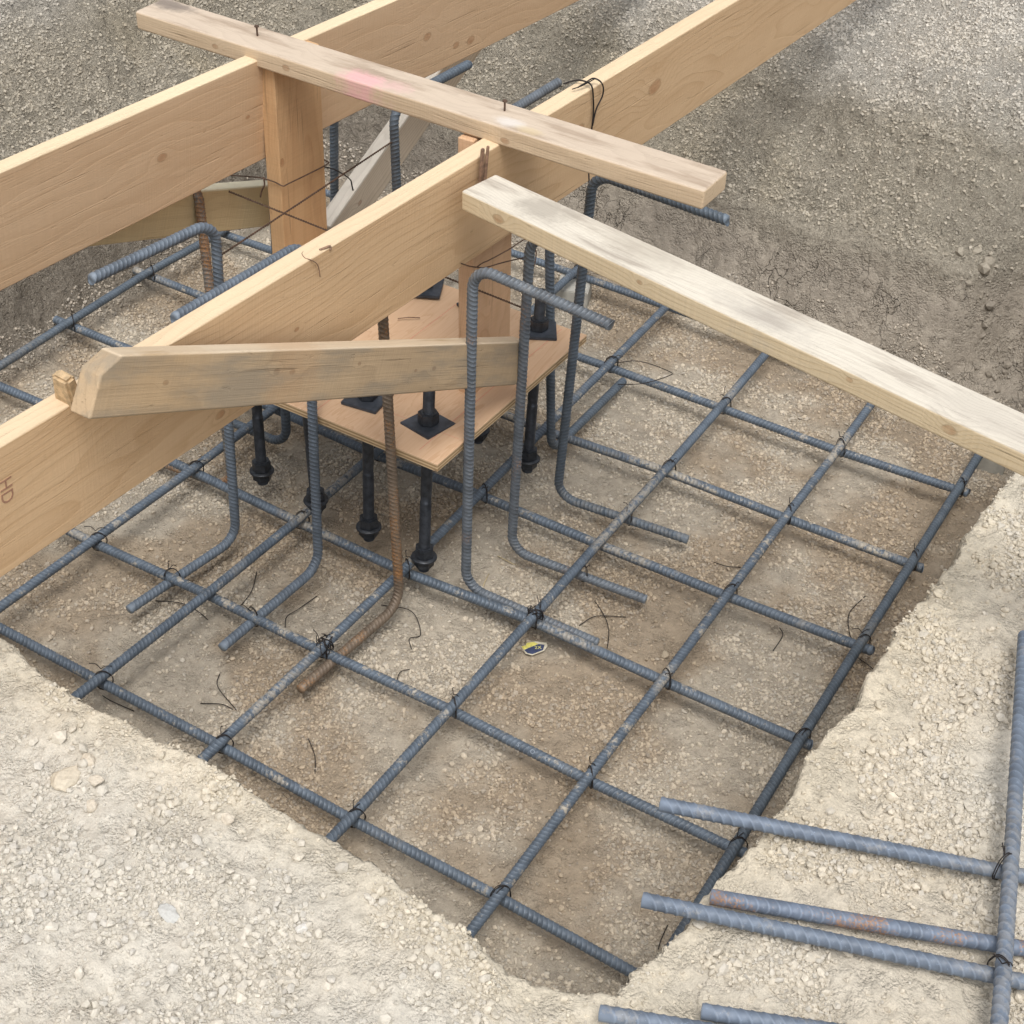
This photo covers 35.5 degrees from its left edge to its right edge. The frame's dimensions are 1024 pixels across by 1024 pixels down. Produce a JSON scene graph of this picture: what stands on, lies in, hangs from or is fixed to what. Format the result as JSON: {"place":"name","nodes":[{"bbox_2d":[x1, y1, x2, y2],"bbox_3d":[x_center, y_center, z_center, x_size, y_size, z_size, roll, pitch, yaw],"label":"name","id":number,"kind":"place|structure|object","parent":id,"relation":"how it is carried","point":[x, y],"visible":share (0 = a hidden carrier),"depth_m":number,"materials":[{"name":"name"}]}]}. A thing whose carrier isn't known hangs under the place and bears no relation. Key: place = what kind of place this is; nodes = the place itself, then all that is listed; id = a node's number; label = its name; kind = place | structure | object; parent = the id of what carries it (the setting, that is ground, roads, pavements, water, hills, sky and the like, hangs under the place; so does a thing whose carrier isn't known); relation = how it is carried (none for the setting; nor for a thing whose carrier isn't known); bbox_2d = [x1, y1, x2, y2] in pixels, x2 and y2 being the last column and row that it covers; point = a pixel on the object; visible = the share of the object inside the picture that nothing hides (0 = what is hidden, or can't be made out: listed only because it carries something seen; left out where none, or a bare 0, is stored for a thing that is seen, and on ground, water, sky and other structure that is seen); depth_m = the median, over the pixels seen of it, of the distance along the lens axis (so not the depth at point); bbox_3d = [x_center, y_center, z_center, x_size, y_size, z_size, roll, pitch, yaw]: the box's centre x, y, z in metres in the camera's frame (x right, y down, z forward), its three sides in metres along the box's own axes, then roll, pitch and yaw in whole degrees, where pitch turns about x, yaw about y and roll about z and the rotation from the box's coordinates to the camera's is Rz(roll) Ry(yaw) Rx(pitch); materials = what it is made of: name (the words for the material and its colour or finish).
{"place":"outdoors","nodes":[
{"label":"outdoors","id":0,"kind":"place"},
{"bbox_2d":[476,239,536,266],"bbox_3d":[0.011,-0.472,3.025,0.071,0.050,0.185,22,43,21],"label":"tie wire","id":1,"kind":"object","parent":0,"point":[506,251],"visible":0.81,"depth_m":3.04,"materials":[{"name":"metal"}]},
{"bbox_2d":[0,0,1023,1023],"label":"ground","id":2,"kind":"structure","parent":0,"point":[858,270],"depth_m":3.30,"materials":[{"name":"gravel"}]},
{"bbox_2d":[50,765,80,791],"bbox_3d":[-0.611,0.364,2.191,0.044,0.023,0.040,-34,58,-30],"label":"stone","id":3,"kind":"object","parent":2,"relation":"on","point":[64,779],"visible":1,"depth_m":2.18,"materials":[{"name":"stone"}]},
{"bbox_2d":[81,753,95,765],"bbox_3d":[-0.585,0.344,2.212,0.020,0.016,0.027,-13,48,-28],"label":"stone","id":4,"kind":"object","parent":2,"relation":"on","point":[90,758],"visible":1,"depth_m":2.21,"materials":[{"name":"stone"}]},
{"bbox_2d":[87,799,97,812],"bbox_3d":[-0.565,0.396,2.157,0.014,0.013,0.020,-8,41,-13],"label":"stone","id":5,"kind":"object","parent":2,"relation":"on","point":[92,805],"visible":1,"depth_m":2.15,"materials":[{"name":"stone"}]},
{"bbox_2d":[88,775,103,786],"bbox_3d":[-0.568,0.366,2.184,0.018,0.013,0.018,-27,48,-32],"label":"stone","id":6,"kind":"object","parent":2,"relation":"on","point":[95,780],"visible":1,"depth_m":2.18,"materials":[{"name":"stone"}]},
{"bbox_2d":[88,222,239,613],"bbox_3d":[-0.659,-0.173,3.092,0.037,0.775,0.324,29,46,28],"label":"rebar dowel","id":7,"kind":"object","parent":2,"relation":"on","point":[211,231],"visible":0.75,"depth_m":3.22,"materials":[{"name":"metal"}]},
{"bbox_2d":[157,903,179,923],"bbox_3d":[-0.436,0.508,2.028,0.022,0.010,0.033,-23,51,-37],"label":"stone","id":8,"kind":"object","parent":2,"relation":"on","point":[168,913],"visible":1,"depth_m":2.02,"materials":[{"name":"stone"}]},
{"bbox_2d":[156,600,207,619],"bbox_3d":[-0.677,0.198,3.304,0.133,0.012,0.018,20,42,19],"label":"wire offcut","id":9,"kind":"object","parent":2,"relation":"on","point":[181,603],"visible":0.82,"depth_m":3.31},
{"bbox_2d":[163,190,227,484],"bbox_3d":[-0.749,-0.396,3.404,0.386,0.715,0.106,22,43,21],"label":"rebar dowel","id":10,"kind":"object","parent":2,"relation":"on","point":[204,244],"visible":0.33,"depth_m":3.25,"materials":[{"name":"metal"}]},
{"bbox_2d":[52,722,348,873],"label":"bank clods","id":11,"kind":"object","parent":2,"relation":"on","point":[58,736],"visible":1,"depth_m":2.17,"materials":[{"name":"soil"}]},
{"bbox_2d":[217,674,236,710],"bbox_3d":[-0.562,0.351,3.125,0.018,0.006,0.110,-15,43,-21],"label":"wire offcut","id":12,"kind":"object","parent":2,"relation":"on","point":[223,694],"visible":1,"depth_m":3.12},
{"bbox_2d":[221,813,234,824],"bbox_3d":[-0.383,0.413,2.150,0.024,0.016,0.017,9,45,16],"label":"stone","id":13,"kind":"object","parent":2,"relation":"on","point":[227,818],"visible":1,"depth_m":2.15,"materials":[{"name":"stone"}]},
{"bbox_2d":[170,244,322,650],"bbox_3d":[-0.474,-0.108,3.022,0.049,0.782,0.341,27,45,25],"label":"rebar dowel","id":14,"kind":"object","parent":2,"relation":"on","point":[269,607],"visible":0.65,"depth_m":3.17,"materials":[{"name":"metal"}]},
{"bbox_2d":[233,197,290,444],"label":"rebar dowel","id":15,"kind":"object","parent":2,"relation":"on","point":[283,436],"visible":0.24,"depth_m":3.65,"materials":[{"name":"metal"}]},
{"bbox_2d":[0,0,578,290],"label":"plank","id":16,"kind":"object","parent":2,"relation":"on","point":[70,193],"depth_m":2.99,"materials":[{"name":"brown wood"}]},
{"bbox_2d":[91,180,269,245],"bbox_3d":[-0.712,-0.579,3.114,0.039,0.092,0.760,24,24,23],"label":"brace board","id":17,"kind":"object","parent":16,"relation":"attached to","point":[225,210],"visible":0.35,"depth_m":3.26,"materials":[{"name":"wood"}]},
{"bbox_2d":[326,49,481,229],"bbox_3d":[-0.251,-0.926,3.838,0.038,0.098,0.760,21,63,20],"label":"brace board","id":18,"kind":"object","parent":16,"relation":"attached to","point":[370,177],"visible":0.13,"depth_m":3.75,"materials":[{"name":"wood"}]},
{"bbox_2d":[324,167,353,190],"bbox_3d":[-0.391,-0.729,3.657,0.109,0.150,0.034,-21,45,-27],"label":"tie wire","id":19,"kind":"object","parent":18,"relation":"attached to","point":[344,175],"visible":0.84,"depth_m":3.62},
{"bbox_2d":[285,596,316,626],"bbox_3d":[-0.443,0.203,3.314,0.022,0.008,0.119,22,43,21],"label":"wire offcut","id":20,"kind":"object","parent":2,"relation":"on","point":[297,609],"visible":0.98,"depth_m":3.31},
{"bbox_2d":[295,922,307,933],"bbox_3d":[-0.264,0.525,2.020,0.019,0.012,0.012,-26,48,-31],"label":"stone","id":21,"kind":"object","parent":2,"relation":"on","point":[301,928],"visible":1,"depth_m":2.02,"materials":[{"name":"stone"}]},
{"bbox_2d":[0,623,636,976],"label":"rebar","id":22,"kind":"object","parent":2,"relation":"on","point":[610,960],"visible":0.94,"depth_m":2.84,"materials":[{"name":"grey metal"}]},
{"bbox_2d":[329,122,338,201],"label":"rebar dowel","id":23,"kind":"object","parent":2,"relation":"on","point":[334,154],"visible":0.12,"depth_m":3.70,"materials":[{"name":"metal"}]},
{"bbox_2d":[296,316,403,692],"bbox_3d":[-0.321,-0.040,2.960,0.085,0.770,0.325,26,45,25],"label":"rebar dowel","id":24,"kind":"object","parent":2,"relation":"on","point":[346,649],"visible":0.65,"depth_m":3.12,"materials":[{"name":"brown metal"}]},
{"bbox_2d":[382,605,420,648],"bbox_3d":[-0.217,0.227,3.297,0.049,0.012,0.150,-16,43,-23],"label":"wire offcut","id":25,"kind":"object","parent":2,"relation":"on","point":[417,620],"visible":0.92,"depth_m":3.30,"materials":[{"name":"metal"}]},
{"bbox_2d":[65,528,747,857],"bbox_3d":[-0.378,0.270,3.149,1.855,0.021,0.030,23,43,22],"label":"rebar","id":26,"kind":"object","parent":2,"relation":"on","point":[617,794],"visible":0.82,"depth_m":3.06,"materials":[{"name":"metal"}]},
{"bbox_2d":[0,404,279,612],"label":"rebar","id":27,"kind":"object","parent":26,"relation":"on","point":[77,551],"visible":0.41,"depth_m":3.38,"materials":[{"name":"grey metal"}]},
{"bbox_2d":[84,526,107,550],"bbox_3d":[-0.869,0.055,3.349,0.044,0.061,0.017,-6,40,-12],"label":"wire tie","id":28,"kind":"object","parent":27,"relation":"attached to","point":[96,533],"visible":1,"depth_m":3.34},
{"bbox_2d":[188,460,205,475],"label":"wire tie","id":29,"kind":"object","parent":27,"relation":"attached to","point":[191,462],"visible":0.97,"depth_m":3.54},
{"bbox_2d":[164,561,180,586],"bbox_3d":[-0.702,0.126,3.293,0.036,0.062,0.021,-18,44,-24],"label":"wire tie","id":30,"kind":"object","parent":26,"relation":"attached to","point":[169,569],"visible":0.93,"depth_m":3.28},
{"bbox_2d":[0,382,812,749],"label":"rebar","id":31,"kind":"object","parent":2,"relation":"on","point":[776,730],"visible":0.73,"depth_m":3.26,"materials":[{"name":"grey metal"}]},
{"bbox_2d":[0,230,230,370],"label":"rebar","id":32,"kind":"object","parent":31,"relation":"on","point":[27,348],"visible":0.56,"depth_m":4.02,"materials":[{"name":"metal"}]},
{"bbox_2d":[0,0,855,576],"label":"plank","id":33,"kind":"object","parent":2,"relation":"on","point":[64,468],"visible":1,"depth_m":2.68,"materials":[{"name":"brown wood"}]},
{"bbox_2d":[52,370,76,408],"bbox_3d":[-0.609,-0.168,2.189,0.038,0.055,0.022,27,56,17],"label":"wood shim","id":34,"kind":"object","parent":33,"relation":"on","point":[65,384],"visible":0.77,"depth_m":2.17,"materials":[{"name":"wood"}]},
{"bbox_2d":[71,336,518,418],"bbox_3d":[-0.281,-0.234,2.637,0.038,0.089,1.176,22,16,25],"label":"brace board","id":35,"kind":"object","parent":33,"relation":"attached to","point":[122,381],"visible":0.9,"depth_m":2.45,"materials":[{"name":"wood"}]},
{"bbox_2d":[273,284,586,471],"bbox_3d":[-0.234,-0.327,3.335,0.575,0.020,0.562,23,43,24],"label":"plywood sheet","id":36,"kind":"object","parent":33,"relation":"attached to","point":[438,318],"visible":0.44,"depth_m":3.19,"materials":[{"name":"wood"}]},
{"bbox_2d":[249,405,273,485],"bbox_3d":[-0.547,-0.251,3.403,0.081,0.453,0.086,13,40,12],"label":"anchor bolt","id":37,"kind":"object","parent":36,"relation":"attached to","point":[261,470],"visible":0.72,"depth_m":3.48,"materials":[{"name":"metal"}]},
{"bbox_2d":[263,41,326,253],"bbox_3d":[-0.445,-0.687,3.309,0.038,0.550,0.140,24,44,24],"label":"post","id":38,"kind":"object","parent":36,"relation":"on","point":[293,125],"visible":0.54,"depth_m":3.25,"materials":[{"name":"wood"}]},
{"bbox_2d":[230,159,329,186],"bbox_3d":[-0.492,-0.721,3.317,0.165,0.021,0.173,22,43,21],"label":"tie wire","id":39,"kind":"object","parent":38,"relation":"attached to","point":[287,183],"visible":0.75,"depth_m":3.27,"materials":[{"name":"metal"}]},
{"bbox_2d":[302,417,328,513],"bbox_3d":[-0.426,-0.179,3.325,0.078,0.453,0.085,-24,47,-29],"label":"anchor bolt","id":40,"kind":"object","parent":36,"relation":"attached to","point":[307,499],"visible":0.17,"depth_m":3.42,"materials":[{"name":"metal"}]},
{"bbox_2d":[341,394,393,541],"bbox_3d":[-0.294,-0.124,3.269,0.078,0.453,0.078,18,42,17],"label":"anchor bolt","id":41,"kind":"object","parent":36,"relation":"attached to","point":[368,526],"visible":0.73,"depth_m":3.29,"materials":[{"name":"metal"}]},
{"bbox_2d":[400,391,455,572],"bbox_3d":[-0.172,-0.068,3.209,0.082,0.453,0.087,32,47,30],"label":"anchor bolt","id":42,"kind":"object","parent":36,"relation":"attached to","point":[427,421],"visible":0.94,"depth_m":3.19,"materials":[{"name":"metal"}]},
{"bbox_2d":[417,279,443,298],"bbox_3d":[-0.199,-0.392,3.602,0.078,0.453,0.078,6,39,3],"label":"anchor bolt","id":43,"kind":"object","parent":36,"relation":"attached to","point":[433,291],"visible":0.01,"depth_m":3.50,"materials":[{"name":"metal"}]},
{"bbox_2d":[456,302,489,443],"bbox_3d":[-0.075,-0.339,3.547,0.078,0.453,0.078,-17,44,-23],"label":"anchor bolt","id":44,"kind":"object","parent":36,"relation":"attached to","point":[480,438],"visible":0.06,"depth_m":3.66,"materials":[{"name":"metal"}]},
{"bbox_2d":[458,133,511,392],"bbox_3d":[-0.052,-0.489,3.098,0.034,0.550,0.141,21,42,24],"label":"post","id":45,"kind":"object","parent":36,"relation":"on","point":[493,317],"visible":0.36,"depth_m":3.12,"materials":[{"name":"wood"}]},
{"bbox_2d":[229,191,520,307],"bbox_3d":[-0.328,-0.544,3.182,0.801,0.040,0.010,22,43,21],"label":"twisted wire","id":46,"kind":"object","parent":45,"relation":"attached to","point":[504,300],"visible":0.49,"depth_m":3.21,"materials":[{"name":"metal"}]},
{"bbox_2d":[461,257,523,267],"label":"tie wire","id":47,"kind":"object","parent":45,"relation":"attached to","point":[494,264],"visible":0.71,"depth_m":3.05,"materials":[{"name":"metal"}]},
{"bbox_2d":[521,288,556,473],"bbox_3d":[0.048,-0.278,3.481,0.087,0.453,0.087,7,34,4],"label":"anchor bolt","id":48,"kind":"object","parent":36,"relation":"attached to","point":[542,327],"visible":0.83,"depth_m":3.49,"materials":[{"name":"metal"}]},
{"bbox_2d":[136,0,726,208],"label":"top board","id":49,"kind":"object","parent":33,"relation":"on","point":[698,185],"visible":1,"depth_m":2.91,"materials":[{"name":"beige wood"}]},
{"bbox_2d":[478,148,484,182],"bbox_3d":[-0.054,-0.609,2.830,0.008,0.075,0.009,20,45,16],"label":"wooden peg","id":50,"kind":"object","parent":33,"relation":"attached to","point":[481,168],"visible":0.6,"depth_m":2.83,"materials":[{"name":"brown wood"}]},
{"bbox_2d":[484,146,489,179],"bbox_3d":[-0.046,-0.616,2.835,0.007,0.070,0.006,12,37,6],"label":"wooden peg","id":51,"kind":"object","parent":33,"relation":"attached to","point":[486,162],"visible":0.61,"depth_m":2.83,"materials":[{"name":"brown wood"}]},
{"bbox_2d":[563,79,593,183],"bbox_3d":[0.124,-0.711,3.067,0.065,0.186,0.150,3,39,-1],"label":"tie wire","id":52,"kind":"object","parent":33,"relation":"attached to","point":[593,107],"visible":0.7,"depth_m":3.07,"materials":[{"name":"metal"}]},
{"bbox_2d":[578,78,603,125],"bbox_3d":[0.148,-0.789,3.089,0.070,0.098,0.012,-23,46,-29],"label":"tie wire","id":53,"kind":"object","parent":33,"relation":"attached to","point":[601,96],"visible":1,"depth_m":3.09,"materials":[{"name":"metal"}]},
{"bbox_2d":[462,175,1023,475],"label":"brace board","id":54,"kind":"object","parent":33,"relation":"attached to","point":[964,417],"visible":1,"depth_m":2.48,"materials":[{"name":"wood"}]},
{"bbox_2d":[389,60,472,191],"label":"rebar dowel","id":55,"kind":"object","parent":2,"relation":"on","point":[455,71],"visible":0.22,"depth_m":3.39,"materials":[{"name":"metal"}]},
{"bbox_2d":[222,142,391,255],"bbox_3d":[-0.397,-0.630,3.181,0.005,0.028,0.547,25,44,24],"label":"twisted wire","id":56,"kind":"object","parent":55,"relation":"attached to","point":[303,200],"visible":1,"depth_m":3.17,"materials":[{"name":"metal"}]},
{"bbox_2d":[53,315,874,655],"bbox_3d":[-0.212,-0.096,3.607,2.168,0.021,0.038,22,43,21],"label":"rebar","id":57,"kind":"object","parent":2,"relation":"on","point":[627,555],"visible":0.67,"depth_m":3.44,"materials":[{"name":"grey metal"}]},
{"bbox_2d":[71,265,577,698],"bbox_3d":[-0.307,-0.150,3.632,0.049,0.021,2.046,23,43,22],"label":"rebar","id":58,"kind":"object","parent":57,"relation":"on","point":[168,624],"visible":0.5,"depth_m":3.24,"materials":[{"name":"grey metal"}]},
{"bbox_2d":[89,663,113,689],"bbox_3d":[-0.779,0.312,3.042,0.044,0.061,0.017,-1,40,-6],"label":"wire tie","id":59,"kind":"object","parent":58,"relation":"attached to","point":[102,671],"visible":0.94,"depth_m":3.03,"materials":[{"name":"metal"}]},
{"bbox_2d":[197,305,669,761],"bbox_3d":[-0.073,-0.043,3.520,0.034,0.021,2.036,23,43,22],"label":"rebar","id":60,"kind":"object","parent":57,"relation":"on","point":[240,723],"visible":0.77,"depth_m":3.25,"materials":[{"name":"grey metal"}]},
{"bbox_2d":[216,726,233,753],"bbox_3d":[-0.529,0.416,2.935,0.036,0.062,0.021,-11,42,-17],"label":"wire tie","id":61,"kind":"object","parent":60,"relation":"attached to","point":[222,734],"visible":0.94,"depth_m":2.92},
{"bbox_2d":[313,629,333,658],"bbox_3d":[-0.365,0.265,3.131,0.036,0.061,0.068,-7,41,-13],"label":"wire tie","id":62,"kind":"object","parent":60,"relation":"attached to","point":[324,642],"visible":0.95,"depth_m":3.12,"materials":[{"name":"metal"}]},
{"bbox_2d":[482,483,487,503],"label":"wire tie","id":63,"kind":"object","parent":60,"relation":"attached to","point":[486,493],"visible":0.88,"depth_m":3.52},
{"bbox_2d":[604,355,622,372],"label":"wire tie","id":64,"kind":"object","parent":60,"relation":"attached to","point":[607,358],"visible":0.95,"depth_m":3.94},
{"bbox_2d":[132,266,923,572],"bbox_3d":[-0.059,-0.252,3.808,2.166,0.021,0.039,22,43,21],"label":"rebar","id":65,"kind":"object","parent":2,"relation":"on","point":[870,549],"visible":0.45,"depth_m":3.60,"materials":[{"name":"metal"}]},
{"bbox_2d":[466,402,874,937],"bbox_3d":[0.440,0.174,3.295,0.025,0.021,2.056,23,43,22],"label":"rebar","id":66,"kind":"object","parent":65,"relation":"on","point":[511,878],"visible":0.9,"depth_m":3.06,"materials":[{"name":"metal"}]},
{"bbox_2d":[490,885,510,896],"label":"wire tie","id":67,"kind":"object","parent":66,"relation":"attached to","point":[496,887],"visible":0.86,"depth_m":2.69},
{"bbox_2d":[588,756,595,788],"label":"wire tie","id":68,"kind":"object","parent":66,"relation":"attached to","point":[591,772],"visible":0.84,"depth_m":2.90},
{"bbox_2d":[663,668,672,689],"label":"wire tie","id":69,"kind":"object","parent":66,"relation":"attached to","point":[669,673],"visible":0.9,"depth_m":3.10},
{"bbox_2d":[836,433,845,456],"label":"wire tie","id":70,"kind":"object","parent":66,"relation":"attached to","point":[844,444],"visible":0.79,"depth_m":3.72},
{"bbox_2d":[521,641,546,654],"bbox_3d":[0.048,0.275,3.256,0.053,0.002,0.038,-14,42,-20],"label":"paper scrap","id":71,"kind":"object","parent":2,"relation":"on","point":[532,648],"visible":1,"depth_m":3.25,"materials":[{"name":"multicoloured"}]},
{"bbox_2d":[512,78,561,107],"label":"rebar dowel","id":72,"kind":"object","parent":2,"relation":"on","point":[540,93],"visible":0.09,"depth_m":3.36,"materials":[{"name":"metal"}]},
{"bbox_2d":[461,267,614,644],"bbox_3d":[0.041,-0.080,3.008,0.325,0.788,0.062,22,43,21],"label":"rebar dowel","id":73,"kind":"object","parent":2,"relation":"on","point":[477,276],"visible":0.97,"depth_m":2.98,"materials":[{"name":"metal"}]},
{"bbox_2d":[325,352,768,841],"bbox_3d":[0.185,0.062,3.411,0.030,0.021,2.036,23,43,22],"label":"rebar","id":74,"kind":"object","parent":2,"relation":"on","point":[379,786],"visible":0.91,"depth_m":3.20,"materials":[{"name":"grey metal"}]},
{"bbox_2d":[349,799,365,827],"bbox_3d":[-0.276,0.529,2.817,0.036,0.062,0.021,-11,42,-17],"label":"wire tie","id":75,"kind":"object","parent":74,"relation":"attached to","point":[354,808],"visible":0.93,"depth_m":2.80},
{"bbox_2d":[452,687,458,718],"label":"wire tie","id":76,"kind":"object","parent":74,"relation":"attached to","point":[454,703],"visible":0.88,"depth_m":3.02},
{"bbox_2d":[526,596,544,629],"bbox_3d":[0.046,0.209,3.230,0.036,0.061,0.068,1,39,-3],"label":"wire tie","id":77,"kind":"object","parent":74,"relation":"attached to","point":[529,610],"visible":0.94,"depth_m":3.22,"materials":[{"name":"metal"}]},
{"bbox_2d":[556,274,591,307],"bbox_3d":[0.165,-0.588,4.291,0.090,0.055,0.090,9,40,6],"label":"concrete block","id":78,"kind":"object","parent":2,"relation":"on","point":[567,292],"depth_m":4.25,"materials":[{"name":"concrete"}]},
{"bbox_2d":[325,189,695,320],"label":"rebar","id":79,"kind":"object","parent":78,"relation":"on","point":[616,288],"visible":0.2,"depth_m":4.25,"materials":[{"name":"grey metal"}]},
{"bbox_2d":[507,241,647,603],"bbox_3d":[0.148,-0.164,3.130,0.328,0.790,0.053,22,43,21],"label":"rebar dowel","id":80,"kind":"object","parent":2,"relation":"on","point":[521,384],"visible":0.77,"depth_m":3.26,"materials":[{"name":"metal"}]},
{"bbox_2d":[545,249,626,449],"bbox_3d":[0.170,-0.539,3.580,0.092,0.800,0.368,22,43,21],"label":"rebar dowel","id":81,"kind":"object","parent":2,"relation":"on","point":[591,411],"visible":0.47,"depth_m":3.63,"materials":[{"name":"metal"}]},
{"bbox_2d":[222,232,970,496],"bbox_3d":[0.104,-0.407,4.009,2.141,0.021,0.034,22,43,21],"label":"rebar","id":82,"kind":"object","parent":2,"relation":"on","point":[788,432],"visible":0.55,"depth_m":3.81,"materials":[{"name":"grey metal"}]},
{"bbox_2d":[595,602,608,648],"bbox_3d":[0.192,0.232,3.322,0.016,0.010,0.152,-2,40,-7],"label":"wire offcut","id":83,"kind":"object","parent":2,"relation":"on","point":[607,625],"visible":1,"depth_m":3.32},
{"bbox_2d":[554,176,729,543],"bbox_3d":[0.250,-0.288,3.236,0.340,0.858,0.123,22,43,21],"label":"rebar dowel","id":84,"kind":"object","parent":2,"relation":"on","point":[596,182],"visible":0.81,"depth_m":3.31,"materials":[{"name":"metal"}]},
{"bbox_2d":[615,360,672,384],"bbox_3d":[0.324,-0.340,3.918,0.138,0.032,0.075,-2,40,-7],"label":"tie wire","id":85,"kind":"object","parent":2,"relation":"on","point":[646,382],"visible":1,"depth_m":3.90,"materials":[{"name":"metal"}]},
{"bbox_2d":[598,1004,714,1023],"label":"rebar","id":86,"kind":"object","parent":2,"relation":"on","point":[612,1014],"visible":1,"depth_m":1.91,"materials":[{"name":"metal"}]},
{"bbox_2d":[661,650,668,658],"bbox_3d":[0.312,0.292,3.272,0.016,0.011,0.022,-9,35,-6],"label":"stone","id":87,"kind":"object","parent":2,"relation":"on","point":[664,654],"visible":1,"depth_m":3.27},
{"bbox_2d":[701,1003,843,1023],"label":"rebar","id":88,"kind":"object","parent":2,"relation":"on","point":[717,1013],"visible":1,"depth_m":1.92,"materials":[{"name":"metal"}]},
{"bbox_2d":[666,453,982,945],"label":"rebar","id":89,"kind":"object","parent":2,"relation":"on","point":[726,860],"visible":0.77,"depth_m":3.09,"materials":[{"name":"metal"}]},
{"bbox_2d":[728,828,747,848],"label":"wire tie","id":90,"kind":"object","parent":89,"relation":"attached to","point":[739,836],"visible":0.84,"depth_m":2.79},
{"bbox_2d":[793,728,810,739],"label":"wire tie","id":91,"kind":"object","parent":89,"relation":"attached to","point":[799,731],"visible":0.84,"depth_m":3.00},
{"bbox_2d":[853,628,871,643],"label":"wire tie","id":92,"kind":"object","parent":89,"relation":"attached to","point":[864,634],"visible":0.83,"depth_m":3.21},
{"bbox_2d":[641,892,1023,989],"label":"rebar","id":93,"kind":"object","parent":2,"relation":"on","point":[834,941],"visible":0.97,"depth_m":2.01,"materials":[{"name":"metal"}]},
{"bbox_2d":[990,630,1023,1023],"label":"rebar","id":94,"kind":"object","parent":93,"relation":"on","point":[1001,998],"visible":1,"depth_m":2.10,"materials":[{"name":"metal"}]},
{"bbox_2d":[986,954,1012,966],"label":"wire tie","id":95,"kind":"object","parent":94,"relation":"attached to","point":[1002,957],"visible":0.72,"depth_m":1.97,"materials":[{"name":"metal"}]},
{"bbox_2d":[992,842,1011,879],"bbox_3d":[0.642,0.458,2.108,0.036,0.062,0.021,-28,49,-32],"label":"wire tie","id":96,"kind":"object","parent":94,"relation":"attached to","point":[1007,853],"visible":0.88,"depth_m":2.09,"materials":[{"name":"metal"}]},
{"bbox_2d":[659,796,1023,883],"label":"rebar","id":97,"kind":"object","parent":2,"relation":"on","point":[805,832],"visible":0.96,"depth_m":2.14,"materials":[{"name":"metal"}]},
{"bbox_2d":[709,889,1023,956],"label":"rebar","id":98,"kind":"object","parent":2,"relation":"on","point":[858,921],"visible":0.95,"depth_m":2.04,"materials":[{"name":"grey metal"}]},
{"bbox_2d":[955,247,1011,393],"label":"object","id":99,"kind":"object","parent":2,"relation":"on","point":[986,266],"depth_m":3.99,"materials":[{"name":"stone"}]},
{"bbox_2d":[974,453,1004,474],"bbox_3d":[1.142,-0.136,3.815,0.074,0.055,0.074,14,41,13],"label":"concrete block","id":100,"kind":"object","parent":2,"relation":"on","point":[987,465],"depth_m":3.79,"materials":[{"name":"concrete"}]},
{"bbox_2d":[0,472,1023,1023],"bbox_3d":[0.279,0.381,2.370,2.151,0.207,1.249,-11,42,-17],"label":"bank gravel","id":101,"kind":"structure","parent":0,"point":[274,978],"depth_m":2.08,"materials":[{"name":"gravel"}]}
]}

